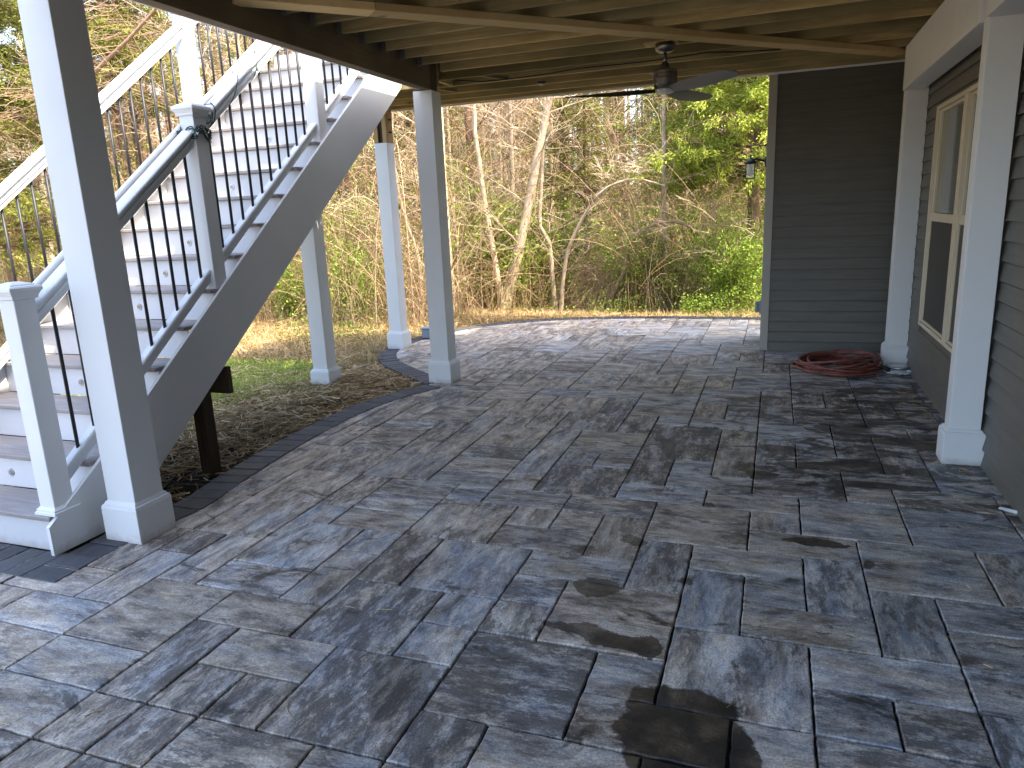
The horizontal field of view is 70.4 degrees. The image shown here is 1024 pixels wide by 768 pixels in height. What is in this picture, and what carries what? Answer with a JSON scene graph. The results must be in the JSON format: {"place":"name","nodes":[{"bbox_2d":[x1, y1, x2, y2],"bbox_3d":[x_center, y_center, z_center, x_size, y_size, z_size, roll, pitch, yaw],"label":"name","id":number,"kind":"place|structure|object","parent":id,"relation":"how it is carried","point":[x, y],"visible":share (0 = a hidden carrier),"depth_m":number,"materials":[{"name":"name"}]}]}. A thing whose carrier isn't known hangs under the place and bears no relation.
{"place":"outdoors","nodes":[
{"label":"outdoors","id":0,"kind":"place"},
{"bbox_2d":[0,356,372,486],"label":"lawn","id":1,"kind":"structure","parent":0,"point":[288,364],"depth_m":7.96,"materials":[{"name":"green plant"}]},
{"bbox_2d":[283,80,340,386],"bbox_3d":[-1.942,-1.377,7.054,0.220,2.920,0.220,2,14,20],"label":"porch post","id":2,"kind":"object","parent":1,"relation":"on","point":[326,369],"visible":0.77,"depth_m":7.14,"materials":[{"name":"white paint"}]},
{"bbox_2d":[0,1,720,205],"label":"sky","id":3,"kind":"structure","parent":0,"point":[2,36],"materials":[{"name":"white"}]},
{"bbox_2d":[0,208,741,553],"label":"ground","id":4,"kind":"structure","parent":0,"point":[280,360],"depth_m":10.34,"materials":[{"name":"plant"}]},
{"bbox_2d":[0,0,48,200],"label":"tree","id":5,"kind":"object","parent":4,"relation":"on","point":[10,113],"visible":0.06,"depth_m":14.93,"materials":[{"name":"green plant"}]},
{"bbox_2d":[0,0,102,281],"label":"bare tree","id":6,"kind":"object","parent":4,"relation":"on","point":[12,15],"visible":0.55,"depth_m":11.02,"materials":[{"name":"green plant"}]},
{"bbox_2d":[0,0,117,268],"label":"bare tree","id":7,"kind":"object","parent":4,"relation":"on","point":[52,256],"visible":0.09,"depth_m":12.89,"materials":[{"name":"brown plant"}]},
{"bbox_2d":[0,0,181,179],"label":"tree","id":8,"kind":"object","parent":4,"relation":"on","point":[104,118],"visible":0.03,"depth_m":19.29,"materials":[{"name":"brown plant"}]},
{"bbox_2d":[1,0,211,319],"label":"cedar tree","id":9,"kind":"object","parent":4,"relation":"on","point":[93,24],"visible":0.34,"depth_m":13.56,"materials":[{"name":"brown plant"}]},
{"bbox_2d":[0,0,216,239],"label":"dead tree","id":10,"kind":"object","parent":4,"relation":"on","point":[108,58],"visible":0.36,"depth_m":10.37,"materials":[{"name":"brown plant"}]},
{"bbox_2d":[20,0,221,285],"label":"bare tree","id":11,"kind":"object","parent":4,"relation":"on","point":[134,141],"visible":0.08,"depth_m":15.03,"materials":[{"name":"brown plant"}]},
{"bbox_2d":[84,0,162,182],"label":"bare tree","id":12,"kind":"object","parent":4,"relation":"on","point":[114,119],"visible":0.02,"depth_m":16.14,"materials":[{"name":"brown plant"}]},
{"bbox_2d":[103,0,164,285],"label":"bare tree","id":13,"kind":"object","parent":4,"relation":"on","point":[113,1],"visible":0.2,"depth_m":13.89,"materials":[{"name":"brown plant"}]},
{"bbox_2d":[90,2,178,186],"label":"bare tree","id":14,"kind":"object","parent":4,"relation":"on","point":[124,124],"visible":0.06,"depth_m":17.46,"materials":[{"name":"brown plant"}]},
{"bbox_2d":[98,11,212,178],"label":"bare tree","id":15,"kind":"object","parent":4,"relation":"on","point":[152,139],"visible":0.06,"depth_m":16.02,"materials":[{"name":"brown plant"}]},
{"bbox_2d":[99,10,218,181],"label":"bare tree","id":16,"kind":"object","parent":4,"relation":"on","point":[166,118],"visible":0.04,"depth_m":15.97,"materials":[{"name":"brown plant"}]},
{"bbox_2d":[154,22,236,121],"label":"tree","id":17,"kind":"object","parent":4,"relation":"on","point":[208,52],"visible":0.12,"depth_m":23.22,"materials":[{"name":"brown plant"}]},
{"bbox_2d":[171,19,240,71],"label":"bare tree","id":18,"kind":"object","parent":4,"relation":"on","point":[223,46],"visible":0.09,"depth_m":22.04,"materials":[{"name":"brown plant"}]},
{"bbox_2d":[1,336,421,504],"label":"straw","id":19,"kind":"object","parent":4,"relation":"on","point":[348,388],"visible":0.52,"depth_m":6.44,"materials":[{"name":"brown plant"}]},
{"bbox_2d":[173,31,295,317],"bbox_3d":[-4.443,-4.081,12.976,2.914,6.814,2.717,-1,13,5],"label":"bare tree","id":20,"kind":"object","parent":4,"relation":"on","point":[233,63],"visible":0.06,"depth_m":12.82,"materials":[{"name":"brown plant"}]},
{"bbox_2d":[212,26,266,69],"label":"bare tree","id":21,"kind":"object","parent":4,"relation":"on","point":[233,38],"visible":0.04,"depth_m":26.54,"materials":[{"name":"brown plant"}]},
{"bbox_2d":[68,380,412,550],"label":"soil","id":22,"kind":"structure","parent":4,"relation":"on","point":[191,488],"depth_m":5.04,"materials":[{"name":"brown soil"}]},
{"bbox_2d":[194,366,233,477],"bbox_3d":[-2.499,0.230,5.033,1.255,0.710,0.243,2,14,20],"label":"timber prop","id":23,"kind":"object","parent":22,"relation":"on","point":[207,439],"visible":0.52,"depth_m":4.79,"materials":[{"name":"brown wood"}]},
{"bbox_2d":[229,35,361,217],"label":"cedar tree","id":24,"kind":"object","parent":4,"relation":"on","point":[272,66],"visible":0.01,"depth_m":19.40,"materials":[{"name":"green plant"}]},
{"bbox_2d":[268,251,326,321],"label":"leafy shrub","id":25,"kind":"object","parent":4,"relation":"on","point":[290,290],"visible":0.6,"depth_m":12.97,"materials":[{"name":"green plant"}]},
{"bbox_2d":[271,51,351,276],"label":"bare tree","id":26,"kind":"object","parent":4,"relation":"on","point":[324,219],"visible":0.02,"depth_m":18.45,"materials":[{"name":"brown plant"}]},
{"bbox_2d":[284,48,362,312],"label":"bare tree","id":27,"kind":"object","parent":4,"relation":"on","point":[324,209],"depth_m":15.07,"materials":[{"name":"brown plant"}]},
{"bbox_2d":[279,49,409,247],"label":"bare tree","id":28,"kind":"object","parent":4,"relation":"on","point":[347,181],"visible":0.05,"depth_m":16.72,"materials":[{"name":"brown plant"}]},
{"bbox_2d":[325,214,384,319],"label":"leafy shrub","id":29,"kind":"object","parent":4,"relation":"on","point":[360,280],"visible":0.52,"depth_m":11.92,"materials":[{"name":"green plant"}]},
{"bbox_2d":[334,143,407,243],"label":"cedar tree","id":30,"kind":"object","parent":4,"relation":"on","point":[364,194],"visible":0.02,"depth_m":26.48,"materials":[{"name":"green plant"}]},
{"bbox_2d":[337,129,410,246],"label":"bare tree","id":31,"kind":"object","parent":4,"relation":"on","point":[369,193],"visible":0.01,"depth_m":21.85,"materials":[{"name":"brown plant"}]},
{"bbox_2d":[336,205,421,298],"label":"leafy shrub","id":32,"kind":"object","parent":4,"relation":"on","point":[380,242],"visible":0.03,"depth_m":16.32,"materials":[{"name":"green plant"}]},
{"bbox_2d":[0,316,759,582],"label":"edging","id":33,"kind":"object","parent":4,"relation":"on","point":[207,494],"visible":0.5,"depth_m":4.71,"materials":[{"name":"grey stone"}]},
{"bbox_2d":[17,0,175,544],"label":"porch post","id":34,"kind":"object","parent":33,"relation":"on","point":[137,507],"visible":1,"depth_m":3.53,"materials":[{"name":"white paint"}]},
{"bbox_2d":[0,13,401,555],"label":"staircase","id":35,"kind":"structure","parent":33,"relation":"on","point":[275,159],"depth_m":4.77,"materials":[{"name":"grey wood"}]},
{"bbox_2d":[176,49,271,142],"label":"string lights","id":36,"kind":"object","parent":35,"relation":"attached to","point":[200,131],"visible":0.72,"depth_m":4.56,"materials":[{"name":"green plastic"}]},
{"bbox_2d":[374,143,411,348],"bbox_3d":[-1.467,-1.657,8.890,0.220,2.460,0.220,2,14,20],"label":"porch post","id":37,"kind":"object","parent":33,"relation":"on","point":[399,335],"visible":1,"depth_m":8.82,"materials":[{"name":"white paint"}]},
{"bbox_2d":[130,0,1023,142],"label":"wooden deck","id":38,"kind":"structure","parent":37,"relation":"on","point":[412,46],"depth_m":5.45,"materials":[{"name":"brown wood"}]},
{"bbox_2d":[455,49,780,81],"bbox_3d":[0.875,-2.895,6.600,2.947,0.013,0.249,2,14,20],"label":"wooden beam","id":39,"kind":"structure","parent":38,"relation":"attached to","point":[621,64],"depth_m":6.54,"materials":[{"name":"brown wood"}]},
{"bbox_2d":[565,40,737,101],"bbox_3d":[1.156,-2.553,5.928,1.395,0.392,1.354,2,14,20],"label":"ceiling fan","id":40,"kind":"object","parent":38,"relation":"hanging from","point":[665,75],"visible":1,"depth_m":5.75,"materials":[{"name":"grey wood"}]},
{"bbox_2d":[420,325,429,337],"bbox_3d":[-1.058,-0.701,9.781,0.290,0.142,0.230,2,14,20],"label":"ground box","id":41,"kind":"object","parent":33,"relation":"on","point":[425,331],"visible":0.42,"depth_m":9.72,"materials":[{"name":"grey plastic"}]},
{"bbox_2d":[0,293,760,365],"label":"dry grass","id":42,"kind":"structure","parent":4,"relation":"on","point":[485,317],"depth_m":11.07,"materials":[{"name":"beige plant"}]},
{"bbox_2d":[0,79,764,345],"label":"undergrowth","id":43,"kind":"object","parent":4,"relation":"on","point":[695,303],"visible":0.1,"depth_m":12.05,"materials":[{"name":"green plant"}]},
{"bbox_2d":[349,116,416,230],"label":"bare tree","id":44,"kind":"object","parent":4,"relation":"on","point":[397,161],"visible":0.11,"depth_m":16.14,"materials":[{"name":"brown plant"}]},
{"bbox_2d":[0,2,766,273],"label":"woodland","id":45,"kind":"object","parent":4,"relation":"on","point":[615,105],"depth_m":31.22,"materials":[{"name":"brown plant"}]},
{"bbox_2d":[0,0,768,330],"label":"bramble thicket","id":46,"kind":"object","parent":4,"relation":"on","point":[412,300],"visible":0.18,"depth_m":12.57,"materials":[{"name":"beige plant"}]},
{"bbox_2d":[354,113,415,232],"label":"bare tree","id":47,"kind":"object","parent":4,"relation":"on","point":[376,180],"depth_m":22.23,"materials":[{"name":"brown plant"}]},
{"bbox_2d":[344,110,464,268],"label":"cedar tree","id":48,"kind":"object","parent":4,"relation":"on","point":[401,142],"visible":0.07,"depth_m":17.87,"materials":[{"name":"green plant"}]},
{"bbox_2d":[327,108,487,312],"bbox_3d":[-1.776,-3.560,12.043,2.919,5.629,2.513,-5,14,-12],"label":"bare tree","id":49,"kind":"object","parent":4,"relation":"on","point":[408,228],"visible":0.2,"depth_m":12.13,"materials":[{"name":"brown plant"}]},
{"bbox_2d":[360,109,466,263],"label":"cedar tree","id":50,"kind":"object","parent":4,"relation":"on","point":[406,184],"visible":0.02,"depth_m":22.37,"materials":[{"name":"brown plant"}]},
{"bbox_2d":[403,262,426,308],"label":"leafy shrub","id":51,"kind":"object","parent":4,"relation":"on","point":[414,284],"visible":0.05,"depth_m":13.39,"materials":[{"name":"green plant"}]},
{"bbox_2d":[368,107,468,311],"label":"bare tree","id":52,"kind":"object","parent":4,"relation":"on","point":[415,166],"visible":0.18,"depth_m":12.09,"materials":[{"name":"brown plant"}]},
{"bbox_2d":[403,222,474,290],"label":"leafy shrub","id":53,"kind":"object","parent":4,"relation":"on","point":[454,256],"visible":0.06,"depth_m":13.92,"materials":[{"name":"green plant"}]},
{"bbox_2d":[407,107,480,220],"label":"cedar tree","id":54,"kind":"object","parent":4,"relation":"on","point":[453,147],"visible":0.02,"depth_m":23.46,"materials":[{"name":"brown plant"}]},
{"bbox_2d":[401,106,489,245],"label":"bare tree","id":55,"kind":"object","parent":4,"relation":"on","point":[450,155],"visible":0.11,"depth_m":16.34,"materials":[{"name":"brown plant"}]},
{"bbox_2d":[443,106,489,255],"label":"tree","id":56,"kind":"object","parent":4,"relation":"on","point":[454,107],"visible":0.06,"depth_m":20.95,"materials":[{"name":"brown plant"}]},
{"bbox_2d":[394,101,559,305],"bbox_3d":[-1.357,-8.605,12.726,4.470,14.842,3.540,-4,13,-8],"label":"bare tree","id":57,"kind":"object","parent":4,"relation":"on","point":[469,134],"visible":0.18,"depth_m":13.79,"materials":[{"name":"brown plant"}]},
{"bbox_2d":[452,238,507,304],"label":"leafy shrub","id":58,"kind":"object","parent":4,"relation":"on","point":[471,274],"visible":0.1,"depth_m":14.01,"materials":[{"name":"green plant"}]},
{"bbox_2d":[412,157,560,304],"bbox_3d":[-0.541,-2.692,13.291,2.654,2.790,2.648,1,14,15],"label":"leafy shrub","id":59,"kind":"object","parent":4,"relation":"on","point":[503,236],"visible":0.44,"depth_m":12.88,"materials":[{"name":"green plant"}]},
{"bbox_2d":[444,102,534,198],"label":"bare tree","id":60,"kind":"object","parent":4,"relation":"on","point":[484,157],"visible":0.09,"depth_m":18.95,"materials":[{"name":"brown plant"}]},
{"bbox_2d":[400,104,593,310],"bbox_3d":[-0.774,-4.694,12.190,4.325,7.288,3.678,2,14,20],"label":"bare tree","id":61,"kind":"object","parent":4,"relation":"on","point":[478,157],"visible":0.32,"depth_m":12.46,"materials":[{"name":"beige plant"}]},
{"bbox_2d":[475,105,527,208],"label":"bare tree","id":62,"kind":"object","parent":4,"relation":"on","point":[488,154],"visible":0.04,"depth_m":22.43,"materials":[{"name":"brown plant"}]},
{"bbox_2d":[447,171,565,290],"bbox_3d":[-0.305,-3.003,15.273,2.740,2.880,2.734,0,14,11],"label":"leafy shrub","id":63,"kind":"object","parent":4,"relation":"on","point":[507,211],"visible":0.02,"depth_m":14.99,"materials":[{"name":"green plant"}]},
{"bbox_2d":[471,99,545,205],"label":"bare tree","id":64,"kind":"object","parent":4,"relation":"on","point":[504,152],"visible":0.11,"depth_m":16.31,"materials":[{"name":"brown plant"}]},
{"bbox_2d":[477,101,539,194],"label":"bare tree","id":65,"kind":"object","parent":4,"relation":"on","point":[498,140],"visible":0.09,"depth_m":17.09,"materials":[{"name":"brown plant"}]},
{"bbox_2d":[486,100,532,190],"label":"bare tree","id":66,"kind":"object","parent":4,"relation":"on","point":[500,149],"visible":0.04,"depth_m":25.88,"materials":[{"name":"brown plant"}]},
{"bbox_2d":[491,98,542,211],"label":"bare tree","id":67,"kind":"object","parent":4,"relation":"on","point":[514,143],"visible":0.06,"depth_m":21.64,"materials":[{"name":"brown plant"}]},
{"bbox_2d":[477,99,558,306],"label":"bare tree","id":68,"kind":"object","parent":4,"relation":"on","point":[510,121],"visible":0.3,"depth_m":13.77,"materials":[{"name":"brown plant"}]},
{"bbox_2d":[453,173,586,305],"bbox_3d":[0.164,-2.718,13.713,2.559,2.695,2.564,5,15,29],"label":"leafy shrub","id":69,"kind":"object","parent":4,"relation":"on","point":[542,250],"visible":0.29,"depth_m":13.31,"materials":[{"name":"green plant"}]},
{"bbox_2d":[472,98,573,223],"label":"bare tree","id":70,"kind":"object","parent":4,"relation":"on","point":[513,130],"visible":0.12,"depth_m":13.80,"materials":[{"name":"brown plant"}]},
{"bbox_2d":[446,89,624,310],"bbox_3d":[0.956,-4.693,12.178,4.864,7.618,4.732,2,14,20],"label":"bare tree","id":71,"kind":"object","parent":4,"relation":"on","point":[540,144],"visible":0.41,"depth_m":12.41,"materials":[{"name":"beige plant"}]},
{"bbox_2d":[477,96,627,312],"bbox_3d":[0.491,-4.266,12.846,2.467,6.548,3.194,-5,13,-9],"label":"bare tree","id":72,"kind":"object","parent":4,"relation":"on","point":[551,259],"visible":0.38,"depth_m":12.95,"materials":[{"name":"beige plant"}]},
{"bbox_2d":[525,98,581,229],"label":"bare tree","id":73,"kind":"object","parent":4,"relation":"on","point":[548,165],"visible":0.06,"depth_m":23.44,"materials":[{"name":"brown plant"}]},
{"bbox_2d":[507,191,607,303],"bbox_3d":[0.798,-2.497,14.056,2.251,2.371,2.256,-5,14,-12],"label":"leafy shrub","id":74,"kind":"object","parent":4,"relation":"on","point":[566,246],"visible":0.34,"depth_m":14.09,"materials":[{"name":"green plant"}]},
{"bbox_2d":[484,91,632,303],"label":"cedar tree","id":75,"kind":"object","parent":4,"relation":"on","point":[563,100],"visible":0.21,"depth_m":15.76,"materials":[{"name":"brown plant"}]},
{"bbox_2d":[567,105,597,240],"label":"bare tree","id":76,"kind":"object","parent":4,"relation":"on","point":[576,153],"visible":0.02,"depth_m":31.47,"materials":[{"name":"plant"}]},
{"bbox_2d":[553,213,617,285],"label":"leafy shrub","id":77,"kind":"object","parent":4,"relation":"on","point":[592,246],"visible":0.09,"depth_m":21.27,"materials":[{"name":"green plant"}]},
{"bbox_2d":[524,91,647,304],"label":"cedar tree","id":78,"kind":"object","parent":4,"relation":"on","point":[586,138],"visible":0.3,"depth_m":15.54,"materials":[{"name":"brown plant"}]},
{"bbox_2d":[589,97,644,225],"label":"bare tree","id":79,"kind":"object","parent":4,"relation":"on","point":[615,156],"visible":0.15,"depth_m":28.16,"materials":[{"name":"brown plant"}]},
{"bbox_2d":[571,201,679,309],"bbox_3d":[1.922,-2.142,12.414,1.861,1.956,1.857,-15,18,-42],"label":"leafy shrub","id":80,"kind":"object","parent":4,"relation":"on","point":[616,270],"visible":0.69,"depth_m":12.38,"materials":[{"name":"green plant"}]},
{"bbox_2d":[590,88,667,310],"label":"bare tree","id":81,"kind":"object","parent":4,"relation":"on","point":[664,151],"visible":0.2,"depth_m":12.15,"materials":[{"name":"brown plant"}]},
{"bbox_2d":[539,251,719,315],"bbox_3d":[2.269,-1.825,13.330,3.787,1.144,3.431,2,14,20],"label":"dead thicket","id":82,"kind":"object","parent":4,"relation":"on","point":[594,284],"visible":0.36,"depth_m":13.02,"materials":[{"name":"brown plant"}]},
{"bbox_2d":[531,135,733,312],"bbox_3d":[1.920,-2.424,12.062,3.005,3.026,1.837,10,18,43],"label":"bare tree","id":83,"kind":"object","parent":4,"relation":"on","point":[568,248],"visible":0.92,"depth_m":12.14,"materials":[{"name":"beige plant"}]},
{"bbox_2d":[609,87,721,258],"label":"cedar tree","id":84,"kind":"object","parent":4,"relation":"on","point":[646,124],"visible":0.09,"depth_m":17.75,"materials":[{"name":"brown plant"}]},
{"bbox_2d":[629,228,706,306],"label":"leafy shrub","id":85,"kind":"object","parent":4,"relation":"on","point":[672,275],"visible":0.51,"depth_m":12.45,"materials":[{"name":"green plant"}]},
{"bbox_2d":[577,177,761,312],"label":"bare tree","id":86,"kind":"object","parent":4,"relation":"on","point":[616,286],"visible":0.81,"depth_m":11.83,"materials":[{"name":"brown plant"}]},
{"bbox_2d":[600,75,768,308],"bbox_3d":[3.994,-4.912,11.501,4.289,8.134,4.715,10,18,42],"label":"cedar tree","id":87,"kind":"object","parent":4,"relation":"on","point":[754,96],"visible":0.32,"depth_m":11.61,"materials":[{"name":"green plant"}]},
{"bbox_2d":[635,87,733,220],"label":"cedar tree","id":88,"kind":"object","parent":4,"relation":"on","point":[680,185],"visible":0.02,"depth_m":20.97,"materials":[{"name":"green plant"}]},
{"bbox_2d":[635,197,742,290],"bbox_3d":[3.715,-2.732,14.943,2.375,2.348,2.260,2,14,20],"label":"leafy shrub","id":89,"kind":"object","parent":4,"relation":"on","point":[722,213],"visible":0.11,"depth_m":14.79,"materials":[{"name":"green plant"}]},
{"bbox_2d":[655,83,744,233],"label":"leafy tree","id":90,"kind":"object","parent":4,"relation":"on","point":[713,179],"visible":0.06,"depth_m":16.56,"materials":[{"name":"green plant"}]},
{"bbox_2d":[658,189,763,311],"bbox_3d":[3.588,-2.092,11.508,1.671,2.037,2.398,-10,15,-28],"label":"leafy shrub","id":91,"kind":"object","parent":4,"relation":"on","point":[748,256],"visible":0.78,"depth_m":11.44,"materials":[{"name":"green plant"}]},
{"bbox_2d":[673,83,765,256],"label":"cedar tree","id":92,"kind":"object","parent":4,"relation":"on","point":[729,185],"visible":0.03,"depth_m":16.84,"materials":[{"name":"green plant"}]},
{"bbox_2d":[0,318,1023,767],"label":"patio","id":93,"kind":"structure","parent":0,"point":[308,554],"depth_m":3.14,"materials":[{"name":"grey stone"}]},
{"bbox_2d":[413,90,460,383],"bbox_3d":[-0.722,-1.347,6.920,0.240,2.700,0.240,2,14,20],"label":"porch post","id":94,"kind":"object","parent":93,"relation":"on","point":[444,365],"visible":1,"depth_m":6.84,"materials":[{"name":"white paint"}]},
{"bbox_2d":[0,324,1013,765],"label":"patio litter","id":95,"kind":"object","parent":93,"relation":"on","point":[698,506],"visible":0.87,"depth_m":4.00,"materials":[{"name":"plant"}]},
{"bbox_2d":[791,350,890,375],"bbox_3d":[3.140,-0.228,6.966,0.752,0.171,0.740,-5,13,-9],"label":"coiled hose","id":96,"kind":"object","parent":93,"relation":"on","point":[809,362],"visible":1,"depth_m":6.77,"materials":[{"name":"red rubber"}]},
{"bbox_2d":[759,45,1023,523],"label":"house","id":97,"kind":"structure","parent":93,"relation":"on","point":[833,146],"depth_m":7.25,"materials":[{"name":"grey plastic"}]},
{"bbox_2d":[744,155,765,178],"bbox_3d":[2.639,-2.361,7.872,0.230,0.257,0.132,2,14,20],"label":"wall lantern","id":98,"kind":"object","parent":97,"relation":"attached to","point":[750,162],"depth_m":7.86,"materials":[{"name":"black metal"}]},
{"bbox_2d":[755,300,760,313],"bbox_3d":[2.824,-0.884,8.319,0.071,0.140,0.100,2,14,20],"label":"outlet box","id":99,"kind":"object","parent":97,"relation":"attached to","point":[757,306],"visible":0.84,"depth_m":8.28,"materials":[{"name":"grey plastic"}]},
{"bbox_2d":[918,82,977,352],"bbox_3d":[3.213,-1.158,5.184,0.088,1.800,2.100,2,14,20],"label":"window","id":100,"kind":"structure","parent":97,"relation":"in","point":[955,117],"depth_m":5.59,"materials":[{"name":"beige plastic"}]},
{"bbox_2d":[883,363,910,374],"bbox_3d":[3.597,-0.136,6.766,0.276,0.051,0.293,-4,13,-5],"label":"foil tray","id":101,"kind":"object","parent":93,"relation":"on","point":[900,369],"visible":0.95,"depth_m":6.72,"materials":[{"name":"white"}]},
{"bbox_2d":[880,86,928,365],"bbox_3d":[3.660,-1.566,6.734,0.225,2.845,0.240,2,14,20],"label":"porch post","id":102,"kind":"object","parent":93,"relation":"on","point":[894,347],"visible":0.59,"depth_m":6.68,"materials":[{"name":"white paint"}]},
{"bbox_2d":[936,0,1023,465],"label":"porch post","id":103,"kind":"object","parent":93,"relation":"on","point":[961,437],"visible":0.98,"depth_m":4.11,"materials":[{"name":"white paint"}]},
{"bbox_2d":[998,507,1016,514],"bbox_3d":[2.543,0.647,3.717,0.024,0.015,0.093,-11,16,-31],"label":"paper scrap","id":104,"kind":"object","parent":93,"relation":"on","point":[1008,510],"visible":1,"depth_m":3.72,"materials":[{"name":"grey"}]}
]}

